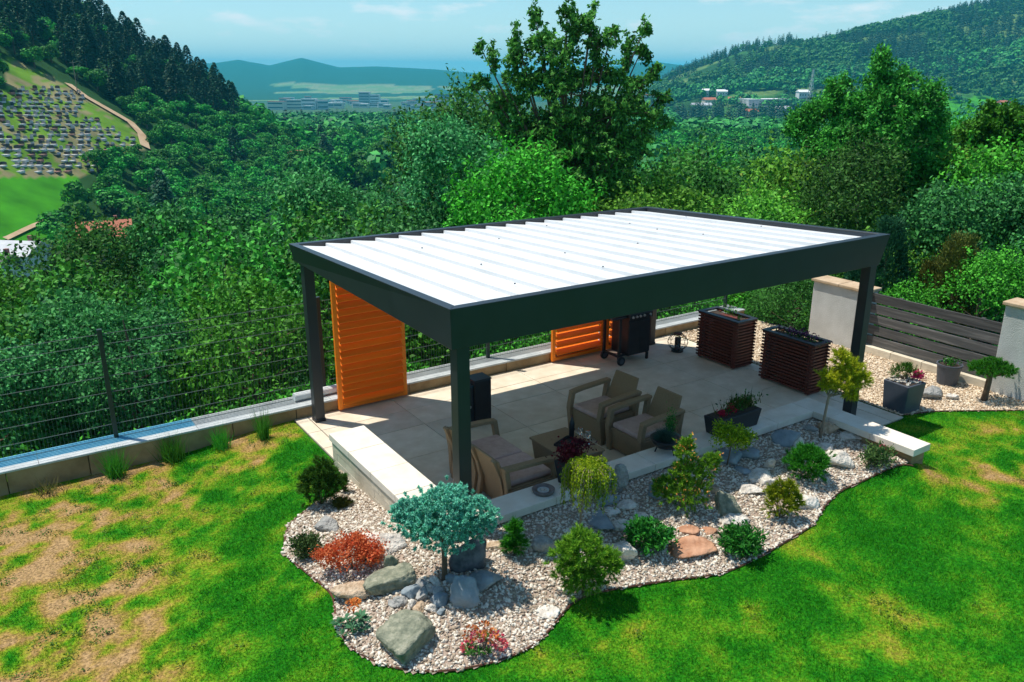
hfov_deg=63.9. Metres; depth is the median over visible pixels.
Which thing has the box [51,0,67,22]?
hill conifer
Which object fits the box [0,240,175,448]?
leafy tree
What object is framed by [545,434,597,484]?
potted plant
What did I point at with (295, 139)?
hill tree
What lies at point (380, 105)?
town building
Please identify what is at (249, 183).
hill tree
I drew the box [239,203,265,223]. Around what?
hill tree
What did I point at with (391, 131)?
valley tree
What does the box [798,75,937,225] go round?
leafy tree
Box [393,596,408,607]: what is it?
cobble
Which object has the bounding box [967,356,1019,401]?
umbrella pine
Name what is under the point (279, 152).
hill tree
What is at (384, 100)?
town building
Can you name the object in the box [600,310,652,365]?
gas barbecue
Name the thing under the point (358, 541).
barberry
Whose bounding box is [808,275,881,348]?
plastered column
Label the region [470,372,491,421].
patio heater cabinet
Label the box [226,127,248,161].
hill conifer
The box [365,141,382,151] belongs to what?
valley tree
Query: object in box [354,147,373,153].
valley tree
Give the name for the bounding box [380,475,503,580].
blue spruce
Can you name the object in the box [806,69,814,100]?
lattice mast
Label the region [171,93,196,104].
hill tree
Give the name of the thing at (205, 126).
hill tree
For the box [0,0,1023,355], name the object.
valley terrain
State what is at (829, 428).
rock
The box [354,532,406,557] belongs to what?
rock
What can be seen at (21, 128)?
grave
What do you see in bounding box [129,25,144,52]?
hill conifer
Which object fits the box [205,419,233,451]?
grass tuft
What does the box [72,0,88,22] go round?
hill conifer
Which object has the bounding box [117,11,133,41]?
hill conifer
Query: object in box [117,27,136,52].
hill conifer
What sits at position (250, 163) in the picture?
hill tree
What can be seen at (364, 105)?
town building
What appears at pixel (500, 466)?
loveseat
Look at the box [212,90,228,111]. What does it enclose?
hill conifer
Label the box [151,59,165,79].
hill conifer
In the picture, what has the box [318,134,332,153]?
hill conifer
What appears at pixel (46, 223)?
hill tree
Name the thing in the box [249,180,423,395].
leafy tree
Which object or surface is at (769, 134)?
valley tree
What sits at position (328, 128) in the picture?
valley tree
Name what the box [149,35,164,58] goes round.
hill conifer
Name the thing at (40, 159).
grave
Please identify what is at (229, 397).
leafy tree
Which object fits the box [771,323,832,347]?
petunias
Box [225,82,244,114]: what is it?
hill conifer
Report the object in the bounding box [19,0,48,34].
hill conifer
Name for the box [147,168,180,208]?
hill conifer
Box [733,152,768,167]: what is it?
valley tree
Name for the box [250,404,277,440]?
grass tuft
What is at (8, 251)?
shed
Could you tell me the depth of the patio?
13.81 m
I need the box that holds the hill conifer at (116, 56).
[106,51,129,83]
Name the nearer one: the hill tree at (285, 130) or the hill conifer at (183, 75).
the hill conifer at (183, 75)
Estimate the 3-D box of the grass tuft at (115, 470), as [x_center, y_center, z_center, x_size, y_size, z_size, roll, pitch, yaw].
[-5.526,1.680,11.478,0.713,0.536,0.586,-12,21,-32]
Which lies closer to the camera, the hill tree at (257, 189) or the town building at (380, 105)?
the hill tree at (257, 189)
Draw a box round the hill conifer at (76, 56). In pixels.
[73,42,92,70]
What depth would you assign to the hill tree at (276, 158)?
268.63 m
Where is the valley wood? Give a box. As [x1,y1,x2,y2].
[274,36,1023,183]
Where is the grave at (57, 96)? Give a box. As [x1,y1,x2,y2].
[53,94,60,98]
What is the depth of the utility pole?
234.13 m
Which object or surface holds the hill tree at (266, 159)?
on the valley terrain at (28, 196)
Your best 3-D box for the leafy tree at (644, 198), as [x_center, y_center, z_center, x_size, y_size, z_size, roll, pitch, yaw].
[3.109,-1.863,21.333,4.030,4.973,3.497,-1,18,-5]
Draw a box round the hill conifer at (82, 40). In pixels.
[76,36,96,79]
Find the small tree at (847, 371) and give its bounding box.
[812,345,876,437]
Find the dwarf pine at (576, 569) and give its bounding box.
[542,523,624,603]
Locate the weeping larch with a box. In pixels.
[559,452,617,525]
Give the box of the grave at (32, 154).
[28,151,35,156]
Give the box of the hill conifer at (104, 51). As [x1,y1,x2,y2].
[96,45,121,84]
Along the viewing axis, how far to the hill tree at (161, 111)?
253.33 m
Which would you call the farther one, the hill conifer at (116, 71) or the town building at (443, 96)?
the town building at (443, 96)
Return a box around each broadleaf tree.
[780,42,956,223]
[929,98,1023,189]
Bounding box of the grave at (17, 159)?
[11,157,20,162]
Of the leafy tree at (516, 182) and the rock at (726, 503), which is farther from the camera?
the leafy tree at (516, 182)
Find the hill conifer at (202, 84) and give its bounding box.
[197,78,211,103]
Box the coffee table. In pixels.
[529,427,604,472]
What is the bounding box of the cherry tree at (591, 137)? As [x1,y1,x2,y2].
[465,0,676,212]
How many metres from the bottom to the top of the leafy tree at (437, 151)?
9.234 m
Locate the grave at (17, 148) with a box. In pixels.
[12,145,20,151]
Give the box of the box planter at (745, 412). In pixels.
[704,386,767,435]
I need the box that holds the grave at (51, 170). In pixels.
[45,168,53,173]
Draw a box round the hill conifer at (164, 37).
[160,35,172,59]
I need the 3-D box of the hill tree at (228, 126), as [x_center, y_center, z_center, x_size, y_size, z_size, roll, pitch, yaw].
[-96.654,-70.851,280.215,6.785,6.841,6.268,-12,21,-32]
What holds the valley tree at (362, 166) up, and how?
on the valley terrain at (28, 196)
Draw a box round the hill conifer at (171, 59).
[164,56,184,90]
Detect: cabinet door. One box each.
[628,321,639,354]
[639,319,650,352]
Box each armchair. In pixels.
[566,370,641,445]
[605,386,684,454]
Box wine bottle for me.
[569,415,573,436]
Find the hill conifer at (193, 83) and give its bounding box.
[187,80,206,104]
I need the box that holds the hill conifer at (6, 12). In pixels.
[0,7,29,54]
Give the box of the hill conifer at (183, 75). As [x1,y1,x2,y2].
[172,68,195,100]
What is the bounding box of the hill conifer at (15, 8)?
[7,0,33,30]
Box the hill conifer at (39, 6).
[29,0,45,19]
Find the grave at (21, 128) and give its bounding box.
[17,125,25,130]
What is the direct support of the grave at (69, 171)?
on the valley terrain at (28, 196)
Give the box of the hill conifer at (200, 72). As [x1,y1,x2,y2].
[194,62,209,97]
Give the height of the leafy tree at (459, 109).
12.699 m
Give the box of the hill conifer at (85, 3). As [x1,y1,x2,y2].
[83,0,94,24]
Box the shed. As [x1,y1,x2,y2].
[0,248,19,276]
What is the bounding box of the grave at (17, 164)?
[11,162,19,167]
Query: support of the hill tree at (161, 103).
on the valley terrain at (28, 196)
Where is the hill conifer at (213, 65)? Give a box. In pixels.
[206,62,222,93]
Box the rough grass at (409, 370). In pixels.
[9,306,761,455]
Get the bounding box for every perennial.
[619,512,678,556]
[710,519,769,562]
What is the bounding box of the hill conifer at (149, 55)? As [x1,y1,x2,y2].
[140,52,164,88]
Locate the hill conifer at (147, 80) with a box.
[141,70,152,92]
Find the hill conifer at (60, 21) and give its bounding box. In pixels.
[52,19,75,49]
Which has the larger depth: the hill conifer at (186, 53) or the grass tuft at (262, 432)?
the hill conifer at (186, 53)
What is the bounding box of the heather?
[330,495,354,509]
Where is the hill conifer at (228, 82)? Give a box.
[226,80,236,106]
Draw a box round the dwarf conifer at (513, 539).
[498,516,530,555]
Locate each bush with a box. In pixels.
[656,297,728,317]
[698,291,782,321]
[733,284,808,327]
[744,275,830,329]
[874,268,950,354]
[909,234,1023,361]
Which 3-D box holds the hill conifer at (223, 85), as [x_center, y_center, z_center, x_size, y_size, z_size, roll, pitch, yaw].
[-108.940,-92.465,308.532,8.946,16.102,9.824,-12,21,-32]
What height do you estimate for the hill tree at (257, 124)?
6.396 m
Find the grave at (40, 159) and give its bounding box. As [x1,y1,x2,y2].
[36,157,43,161]
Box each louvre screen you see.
[329,281,407,409]
[551,320,602,361]
[606,319,611,349]
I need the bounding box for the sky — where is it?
[84,0,987,73]
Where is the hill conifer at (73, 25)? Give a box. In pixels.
[62,14,91,63]
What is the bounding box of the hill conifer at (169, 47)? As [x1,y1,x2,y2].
[163,42,173,58]
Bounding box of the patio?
[294,334,902,501]
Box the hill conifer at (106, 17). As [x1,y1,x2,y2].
[102,14,119,42]
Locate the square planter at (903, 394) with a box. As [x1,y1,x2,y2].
[883,361,926,413]
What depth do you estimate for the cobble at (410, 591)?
8.31 m
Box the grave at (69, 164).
[65,162,72,166]
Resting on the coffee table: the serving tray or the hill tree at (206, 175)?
the serving tray
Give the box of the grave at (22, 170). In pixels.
[16,168,24,173]
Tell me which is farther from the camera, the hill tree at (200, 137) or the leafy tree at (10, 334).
the hill tree at (200, 137)
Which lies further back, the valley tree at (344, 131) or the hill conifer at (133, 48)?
the valley tree at (344, 131)
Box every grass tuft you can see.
[24,474,70,504]
[94,445,137,480]
[145,429,188,466]
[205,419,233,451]
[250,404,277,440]
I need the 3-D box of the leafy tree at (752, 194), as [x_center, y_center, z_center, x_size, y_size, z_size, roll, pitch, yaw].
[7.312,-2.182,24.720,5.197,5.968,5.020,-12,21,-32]
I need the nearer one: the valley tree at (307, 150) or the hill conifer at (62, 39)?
the hill conifer at (62, 39)
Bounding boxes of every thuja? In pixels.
[843,253,888,339]
[855,211,915,343]
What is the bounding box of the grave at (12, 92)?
[7,89,15,94]
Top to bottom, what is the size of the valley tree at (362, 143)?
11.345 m
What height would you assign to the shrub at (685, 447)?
1.036 m
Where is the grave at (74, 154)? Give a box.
[71,151,78,156]
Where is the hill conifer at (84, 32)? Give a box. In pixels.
[76,20,98,56]
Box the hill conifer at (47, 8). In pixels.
[39,0,61,23]
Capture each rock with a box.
[313,515,338,532]
[330,580,370,599]
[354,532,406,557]
[363,562,416,594]
[376,609,435,664]
[384,555,398,567]
[445,573,456,582]
[448,538,486,573]
[449,575,479,608]
[469,570,500,592]
[486,540,508,550]
[531,535,553,553]
[534,604,560,618]
[587,510,614,529]
[597,494,619,506]
[605,506,620,515]
[611,463,628,492]
[611,540,637,560]
[612,518,629,531]
[616,499,636,510]
[635,512,648,516]
[648,482,662,499]
[668,535,717,558]
[676,524,699,534]
[700,526,716,534]
[709,486,719,492]
[714,490,741,516]
[718,449,742,465]
[718,513,749,524]
[734,466,750,474]
[738,482,763,493]
[741,447,759,459]
[748,468,772,482]
[758,477,774,485]
[764,458,775,468]
[771,429,800,447]
[793,437,803,445]
[793,494,819,509]
[800,424,818,431]
[815,442,832,450]
[817,422,838,433]
[825,449,854,468]
[838,431,861,440]
[922,385,942,398]
[945,393,958,399]
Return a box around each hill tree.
[0,26,21,45]
[0,30,13,46]
[0,53,8,73]
[0,76,6,84]
[10,30,29,47]
[20,46,44,67]
[33,15,51,33]
[35,18,58,39]
[35,210,74,234]
[39,44,60,62]
[40,28,60,40]
[47,227,74,242]
[48,39,61,50]
[54,209,77,228]
[54,234,77,257]
[58,200,93,221]
[59,179,95,203]
[66,66,88,79]
[76,231,121,263]
[79,148,113,171]
[81,68,109,90]
[90,23,107,36]
[90,173,125,192]
[94,185,129,210]
[95,190,135,215]
[96,167,122,181]
[98,158,127,172]
[105,145,138,168]
[115,95,141,113]
[117,200,149,218]
[121,193,144,205]
[122,64,127,74]
[123,102,149,115]
[123,152,141,168]
[124,144,142,155]
[125,55,137,66]
[126,225,148,254]
[130,214,150,222]
[131,168,159,191]
[133,86,155,102]
[135,110,157,128]
[140,157,166,170]
[142,190,168,202]
[144,150,164,160]
[145,94,166,105]
[145,129,164,145]
[150,100,167,109]
[150,124,172,144]
[153,104,176,121]
[155,165,180,182]
[156,118,171,125]
[156,148,170,158]
[160,125,182,143]
[160,156,192,170]
[162,104,178,119]
[163,141,188,153]
[165,175,188,189]
[166,113,188,124]
[166,126,187,143]
[167,151,185,159]
[168,100,188,112]
[169,122,186,141]
[169,147,188,158]
[169,182,183,197]
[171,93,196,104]
[177,185,196,197]
[177,197,205,210]
[179,144,192,153]
[179,167,193,180]
[179,194,204,205]
[183,183,216,201]
[183,202,207,219]
[185,128,199,135]
[186,103,211,113]
[186,130,213,147]
[187,113,206,128]
[188,176,203,186]
[190,147,208,158]
[191,153,214,170]
[192,143,204,150]
[196,173,213,177]
[198,115,219,128]
[198,124,213,130]
[199,177,224,185]
[199,182,219,200]
[200,107,214,116]
[201,129,214,148]
[202,109,225,123]
[202,160,229,175]
[204,96,227,108]
[206,198,230,206]
[206,199,225,212]
[209,129,221,137]
[209,142,230,159]
[209,150,231,161]
[209,174,231,184]
[210,187,230,206]
[211,143,230,160]
[212,126,228,139]
[212,136,228,146]
[213,188,243,201]
[213,206,228,216]
[217,110,239,124]
[218,112,233,125]
[219,183,233,189]
[222,159,243,172]
[223,123,239,137]
[224,180,242,190]
[226,169,244,178]
[227,112,249,124]
[228,193,261,219]
[230,119,247,124]
[230,146,241,160]
[230,194,261,220]
[236,124,257,138]
[236,139,260,147]
[236,177,255,192]
[238,104,249,113]
[238,159,263,169]
[239,146,250,154]
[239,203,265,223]
[242,147,257,155]
[244,166,267,180]
[245,186,266,192]
[246,152,262,161]
[246,191,268,203]
[247,175,273,187]
[248,118,264,133]
[251,145,260,157]
[254,140,266,149]
[255,119,269,130]
[255,133,271,140]
[255,156,273,164]
[255,191,273,214]
[259,114,272,123]
[259,148,276,156]
[260,123,280,132]
[261,139,279,150]
[262,161,281,171]
[264,169,281,177]
[266,181,286,191]
[267,155,279,163]
[272,190,286,204]
[274,127,289,136]
[274,149,284,157]
[275,135,295,145]
[277,138,294,147]
[277,157,285,164]
[280,145,293,152]
[289,133,301,144]
[296,140,309,149]
[299,143,315,149]
[337,174,347,183]
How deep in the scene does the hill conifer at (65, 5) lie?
274.35 m
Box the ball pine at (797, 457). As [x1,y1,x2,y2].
[781,441,837,483]
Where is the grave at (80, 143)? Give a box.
[77,141,83,145]
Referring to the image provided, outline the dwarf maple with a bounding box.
[708,418,758,465]
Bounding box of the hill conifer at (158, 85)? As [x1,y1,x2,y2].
[148,76,167,99]
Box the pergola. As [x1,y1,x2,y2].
[289,206,889,495]
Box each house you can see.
[0,235,55,276]
[75,215,131,261]
[691,103,711,108]
[701,89,709,97]
[701,97,716,104]
[715,89,727,95]
[795,89,809,98]
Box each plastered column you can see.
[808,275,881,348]
[990,297,1023,400]
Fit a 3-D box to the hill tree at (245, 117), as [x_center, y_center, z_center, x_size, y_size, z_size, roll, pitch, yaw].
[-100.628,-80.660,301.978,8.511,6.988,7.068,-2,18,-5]
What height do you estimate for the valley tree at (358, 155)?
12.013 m
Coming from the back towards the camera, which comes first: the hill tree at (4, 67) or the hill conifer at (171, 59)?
the hill conifer at (171, 59)
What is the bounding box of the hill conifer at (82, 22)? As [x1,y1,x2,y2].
[77,18,100,60]
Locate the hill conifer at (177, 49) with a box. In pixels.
[172,42,188,73]
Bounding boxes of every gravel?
[281,418,907,673]
[677,318,1023,415]
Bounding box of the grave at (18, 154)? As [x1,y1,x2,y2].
[13,151,21,156]
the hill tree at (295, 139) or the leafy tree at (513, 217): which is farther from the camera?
the hill tree at (295, 139)
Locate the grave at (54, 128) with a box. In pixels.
[50,126,57,130]
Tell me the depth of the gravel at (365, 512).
9.21 m
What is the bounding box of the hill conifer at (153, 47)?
[150,44,165,76]
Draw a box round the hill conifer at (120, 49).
[118,46,129,64]
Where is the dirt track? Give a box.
[64,82,149,148]
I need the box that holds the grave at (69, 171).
[63,168,71,173]
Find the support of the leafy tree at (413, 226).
on the valley terrain at (28, 196)
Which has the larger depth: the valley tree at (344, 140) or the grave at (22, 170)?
the valley tree at (344, 140)
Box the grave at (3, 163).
[0,161,7,166]
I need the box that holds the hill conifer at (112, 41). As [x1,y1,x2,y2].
[108,32,125,61]
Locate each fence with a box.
[0,295,727,461]
[866,293,1001,376]
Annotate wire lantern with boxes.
[667,332,687,352]
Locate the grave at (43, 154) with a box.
[38,152,47,156]
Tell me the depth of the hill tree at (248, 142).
274.03 m
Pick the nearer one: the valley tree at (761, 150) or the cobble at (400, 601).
the cobble at (400, 601)
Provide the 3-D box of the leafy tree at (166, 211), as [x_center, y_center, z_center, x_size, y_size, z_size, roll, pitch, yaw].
[-9.575,0.428,27.329,6.772,10.816,6.255,-12,21,-32]
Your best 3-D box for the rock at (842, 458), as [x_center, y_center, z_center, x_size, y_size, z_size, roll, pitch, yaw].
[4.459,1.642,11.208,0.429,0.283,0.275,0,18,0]
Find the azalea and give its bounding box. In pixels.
[459,620,508,656]
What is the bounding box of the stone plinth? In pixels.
[865,343,985,388]
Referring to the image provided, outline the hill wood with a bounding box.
[80,14,334,148]
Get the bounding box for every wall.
[0,305,744,495]
[329,398,929,542]
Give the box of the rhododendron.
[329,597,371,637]
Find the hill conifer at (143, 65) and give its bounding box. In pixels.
[134,55,157,93]
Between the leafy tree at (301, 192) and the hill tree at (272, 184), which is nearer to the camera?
the leafy tree at (301, 192)
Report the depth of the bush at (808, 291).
17.83 m
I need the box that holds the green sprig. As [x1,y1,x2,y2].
[721,302,736,314]
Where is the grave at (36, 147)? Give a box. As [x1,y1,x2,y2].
[32,145,39,150]
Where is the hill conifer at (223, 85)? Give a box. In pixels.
[213,73,232,108]
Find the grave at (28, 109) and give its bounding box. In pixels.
[23,107,30,111]
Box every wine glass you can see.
[577,427,582,434]
[585,430,590,443]
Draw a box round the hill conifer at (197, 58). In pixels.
[190,56,209,81]
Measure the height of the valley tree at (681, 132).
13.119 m
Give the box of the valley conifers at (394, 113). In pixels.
[276,44,1001,122]
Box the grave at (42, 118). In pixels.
[37,116,45,120]
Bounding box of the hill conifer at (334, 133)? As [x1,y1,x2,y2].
[330,131,339,141]
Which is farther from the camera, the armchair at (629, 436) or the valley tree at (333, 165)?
the valley tree at (333, 165)
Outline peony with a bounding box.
[856,439,897,469]
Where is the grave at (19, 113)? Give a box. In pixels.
[15,111,22,116]
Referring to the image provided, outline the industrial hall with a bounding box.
[738,98,792,105]
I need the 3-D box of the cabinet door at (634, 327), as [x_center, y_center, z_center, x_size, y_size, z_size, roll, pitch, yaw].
[2.313,-0.052,15.553,0.263,0.640,0.016,-12,21,-32]
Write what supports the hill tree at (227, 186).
on the valley terrain at (28, 196)
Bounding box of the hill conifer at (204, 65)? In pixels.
[199,59,213,89]
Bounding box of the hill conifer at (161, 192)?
[150,180,184,228]
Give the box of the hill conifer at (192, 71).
[185,64,205,97]
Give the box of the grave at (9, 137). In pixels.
[4,135,12,140]
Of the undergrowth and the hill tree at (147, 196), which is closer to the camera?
the undergrowth
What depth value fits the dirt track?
237.77 m
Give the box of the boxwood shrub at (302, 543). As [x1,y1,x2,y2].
[284,526,324,560]
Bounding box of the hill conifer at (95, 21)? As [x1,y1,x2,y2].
[91,15,107,49]
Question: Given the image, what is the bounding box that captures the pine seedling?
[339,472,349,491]
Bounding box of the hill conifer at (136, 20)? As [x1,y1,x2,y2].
[132,18,147,47]
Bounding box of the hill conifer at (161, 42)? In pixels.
[157,38,169,59]
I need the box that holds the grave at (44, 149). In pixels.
[40,146,46,151]
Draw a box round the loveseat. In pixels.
[443,418,556,497]
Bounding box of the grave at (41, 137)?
[37,135,44,140]
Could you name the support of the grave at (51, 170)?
on the valley terrain at (28, 196)
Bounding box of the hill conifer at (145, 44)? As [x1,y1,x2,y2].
[139,34,147,49]
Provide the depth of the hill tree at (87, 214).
158.27 m
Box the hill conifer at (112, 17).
[105,14,120,41]
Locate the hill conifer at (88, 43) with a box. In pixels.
[77,35,97,68]
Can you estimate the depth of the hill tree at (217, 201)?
193.77 m
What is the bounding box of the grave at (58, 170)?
[54,168,61,172]
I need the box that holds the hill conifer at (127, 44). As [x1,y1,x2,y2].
[122,31,135,55]
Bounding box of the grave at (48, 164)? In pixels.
[43,162,51,166]
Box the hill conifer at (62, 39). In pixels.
[56,34,74,63]
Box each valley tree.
[281,159,293,172]
[285,148,306,161]
[292,157,312,174]
[294,124,313,128]
[298,154,331,175]
[299,145,327,156]
[301,152,332,176]
[306,151,347,173]
[310,161,340,180]
[324,127,337,131]
[325,130,332,136]
[326,151,353,177]
[329,130,345,136]
[331,133,356,151]
[334,136,354,153]
[341,128,359,136]
[341,158,355,179]
[343,131,360,137]
[346,150,366,185]
[347,151,364,170]
[351,137,378,148]
[351,155,384,187]
[353,123,370,134]
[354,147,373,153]
[365,124,385,136]
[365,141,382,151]
[368,127,391,138]
[368,138,398,153]
[371,133,387,139]
[379,133,400,142]
[381,130,405,134]
[662,133,680,139]
[664,138,685,149]
[667,125,681,133]
[672,131,686,136]
[673,128,692,138]
[673,137,691,146]
[676,125,694,131]
[678,134,702,148]
[682,143,702,151]
[691,128,713,137]
[700,122,720,131]
[701,135,719,149]
[703,127,718,134]
[704,155,733,176]
[705,143,726,158]
[707,131,728,137]
[712,133,732,141]
[717,141,736,149]
[718,128,737,133]
[720,137,748,144]
[721,145,758,158]
[727,126,742,132]
[728,127,749,132]
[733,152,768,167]
[734,133,749,144]
[737,134,767,145]
[748,142,760,147]
[750,126,768,133]
[752,131,763,137]
[752,145,781,154]
[761,130,779,141]
[764,136,776,143]
[767,127,782,132]
[768,124,781,129]
[772,133,783,142]
[773,140,788,145]
[778,135,800,142]
[784,141,800,150]
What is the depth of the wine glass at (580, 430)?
11.32 m
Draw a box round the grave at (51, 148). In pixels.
[47,145,54,151]
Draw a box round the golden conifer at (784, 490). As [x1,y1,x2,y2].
[760,476,806,517]
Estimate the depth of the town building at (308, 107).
1623.20 m
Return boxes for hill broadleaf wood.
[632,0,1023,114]
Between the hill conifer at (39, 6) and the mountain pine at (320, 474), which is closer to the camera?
the mountain pine at (320, 474)
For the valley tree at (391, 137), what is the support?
on the valley terrain at (28, 196)
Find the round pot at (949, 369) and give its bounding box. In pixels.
[936,355,963,385]
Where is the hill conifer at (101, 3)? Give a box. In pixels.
[92,0,110,23]
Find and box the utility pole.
[69,60,77,94]
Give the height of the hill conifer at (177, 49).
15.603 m
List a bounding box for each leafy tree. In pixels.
[0,195,178,406]
[0,240,67,434]
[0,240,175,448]
[0,255,94,456]
[0,294,97,457]
[0,324,78,457]
[2,271,201,448]
[34,290,210,435]
[110,188,300,386]
[118,193,329,411]
[135,270,304,423]
[145,247,335,419]
[248,154,402,388]
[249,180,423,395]
[278,202,445,396]
[278,217,477,396]
[373,63,538,356]
[380,105,538,356]
[433,194,556,360]
[439,122,609,357]
[494,119,606,344]
[519,145,661,343]
[564,157,727,318]
[573,172,698,212]
[619,127,753,311]
[633,131,773,318]
[692,169,826,326]
[698,181,825,296]
[710,131,855,320]
[719,137,830,313]
[764,133,992,333]
[780,210,938,338]
[784,123,936,315]
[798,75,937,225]
[864,121,1023,361]
[887,165,1023,360]
[889,98,1011,193]
[973,155,1023,265]
[981,171,1023,357]
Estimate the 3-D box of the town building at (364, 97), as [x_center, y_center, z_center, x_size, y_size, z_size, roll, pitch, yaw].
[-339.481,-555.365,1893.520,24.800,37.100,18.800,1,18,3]
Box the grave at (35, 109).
[31,107,38,111]
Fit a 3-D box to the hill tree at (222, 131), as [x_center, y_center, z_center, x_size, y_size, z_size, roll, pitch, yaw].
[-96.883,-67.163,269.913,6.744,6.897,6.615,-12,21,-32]
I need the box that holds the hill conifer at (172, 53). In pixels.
[168,48,177,59]
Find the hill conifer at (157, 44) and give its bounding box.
[153,42,166,67]
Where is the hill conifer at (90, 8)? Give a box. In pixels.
[85,0,105,25]
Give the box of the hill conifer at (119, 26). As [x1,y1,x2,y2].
[115,23,132,50]
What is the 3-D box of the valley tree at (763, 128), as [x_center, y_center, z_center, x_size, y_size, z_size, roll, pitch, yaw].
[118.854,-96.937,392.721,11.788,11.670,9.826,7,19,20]
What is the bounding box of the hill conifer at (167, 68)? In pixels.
[159,62,180,98]
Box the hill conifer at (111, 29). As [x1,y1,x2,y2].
[106,24,123,50]
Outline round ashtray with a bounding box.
[532,483,554,496]
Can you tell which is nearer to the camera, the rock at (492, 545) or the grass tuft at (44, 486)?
the rock at (492, 545)
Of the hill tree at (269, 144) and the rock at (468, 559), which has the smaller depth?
the rock at (468, 559)
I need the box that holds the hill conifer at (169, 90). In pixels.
[164,79,178,98]
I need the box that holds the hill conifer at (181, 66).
[178,63,191,86]
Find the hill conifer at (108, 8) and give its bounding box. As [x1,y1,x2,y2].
[103,4,110,13]
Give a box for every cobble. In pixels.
[388,599,396,607]
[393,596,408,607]
[400,584,421,598]
[407,599,417,609]
[412,600,423,613]
[415,586,427,600]
[416,577,428,585]
[424,603,437,611]
[425,583,433,592]
[429,575,439,585]
[431,586,444,594]
[432,592,448,607]
[436,608,445,614]
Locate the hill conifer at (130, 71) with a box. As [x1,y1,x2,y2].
[126,68,140,94]
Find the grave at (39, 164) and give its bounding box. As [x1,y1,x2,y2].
[34,162,42,166]
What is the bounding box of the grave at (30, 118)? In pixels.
[25,116,33,120]
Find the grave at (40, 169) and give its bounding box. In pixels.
[34,167,42,172]
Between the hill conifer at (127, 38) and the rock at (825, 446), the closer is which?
the rock at (825, 446)
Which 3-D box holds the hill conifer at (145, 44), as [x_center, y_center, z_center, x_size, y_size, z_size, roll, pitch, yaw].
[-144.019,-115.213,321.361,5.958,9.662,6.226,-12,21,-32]
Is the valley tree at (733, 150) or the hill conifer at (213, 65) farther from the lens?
the hill conifer at (213, 65)
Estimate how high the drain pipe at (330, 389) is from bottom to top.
0.166 m
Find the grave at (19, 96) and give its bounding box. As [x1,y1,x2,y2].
[14,94,21,98]
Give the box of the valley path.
[3,222,37,239]
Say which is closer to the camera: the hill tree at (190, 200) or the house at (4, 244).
the house at (4, 244)
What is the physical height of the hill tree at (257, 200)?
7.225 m
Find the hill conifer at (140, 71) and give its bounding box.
[135,58,147,81]
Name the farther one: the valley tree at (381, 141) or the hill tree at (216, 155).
the valley tree at (381, 141)
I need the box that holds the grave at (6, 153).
[2,150,10,156]
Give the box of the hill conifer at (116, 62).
[104,58,134,99]
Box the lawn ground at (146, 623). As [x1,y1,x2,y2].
[0,319,1023,681]
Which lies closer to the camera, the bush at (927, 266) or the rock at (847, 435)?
the rock at (847, 435)
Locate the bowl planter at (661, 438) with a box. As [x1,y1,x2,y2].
[649,401,682,455]
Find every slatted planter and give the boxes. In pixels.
[696,306,758,368]
[758,325,831,394]
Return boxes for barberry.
[308,527,389,572]
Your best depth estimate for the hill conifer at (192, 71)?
299.11 m
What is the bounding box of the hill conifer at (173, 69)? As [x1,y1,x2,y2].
[165,63,190,102]
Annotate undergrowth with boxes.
[1,304,767,457]
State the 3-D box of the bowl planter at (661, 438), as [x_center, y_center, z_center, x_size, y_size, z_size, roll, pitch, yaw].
[2.039,1.206,10.844,0.514,0.758,0.479,-12,21,-32]
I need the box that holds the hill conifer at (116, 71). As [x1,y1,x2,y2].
[105,65,130,104]
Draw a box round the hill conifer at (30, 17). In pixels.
[23,11,42,45]
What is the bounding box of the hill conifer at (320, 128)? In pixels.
[316,125,326,136]
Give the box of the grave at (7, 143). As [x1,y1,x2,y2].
[1,140,9,146]
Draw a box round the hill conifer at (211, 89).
[207,87,221,111]
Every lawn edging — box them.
[283,464,914,671]
[901,410,1023,415]
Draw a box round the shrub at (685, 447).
[650,432,724,516]
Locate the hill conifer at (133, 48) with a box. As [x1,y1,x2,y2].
[128,42,142,63]
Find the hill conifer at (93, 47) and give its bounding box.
[86,32,104,68]
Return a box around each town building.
[267,101,286,109]
[286,99,301,109]
[301,98,317,109]
[303,105,314,109]
[316,100,328,109]
[333,102,343,108]
[339,97,351,99]
[358,92,370,102]
[359,103,369,107]
[369,95,380,102]
[369,103,377,106]
[378,103,387,107]
[381,99,388,103]
[383,104,391,108]
[401,102,416,106]
[406,103,420,107]
[410,105,423,108]
[412,98,425,102]
[426,102,437,108]
[435,94,450,99]
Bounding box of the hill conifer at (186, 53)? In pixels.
[182,45,192,76]
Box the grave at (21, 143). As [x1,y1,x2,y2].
[17,141,24,145]
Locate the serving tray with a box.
[554,435,578,448]
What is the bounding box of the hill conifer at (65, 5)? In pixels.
[59,0,77,39]
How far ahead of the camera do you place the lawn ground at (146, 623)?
8.67 m
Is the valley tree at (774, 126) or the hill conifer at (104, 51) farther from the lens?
the valley tree at (774, 126)
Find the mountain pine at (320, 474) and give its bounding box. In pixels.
[294,453,346,509]

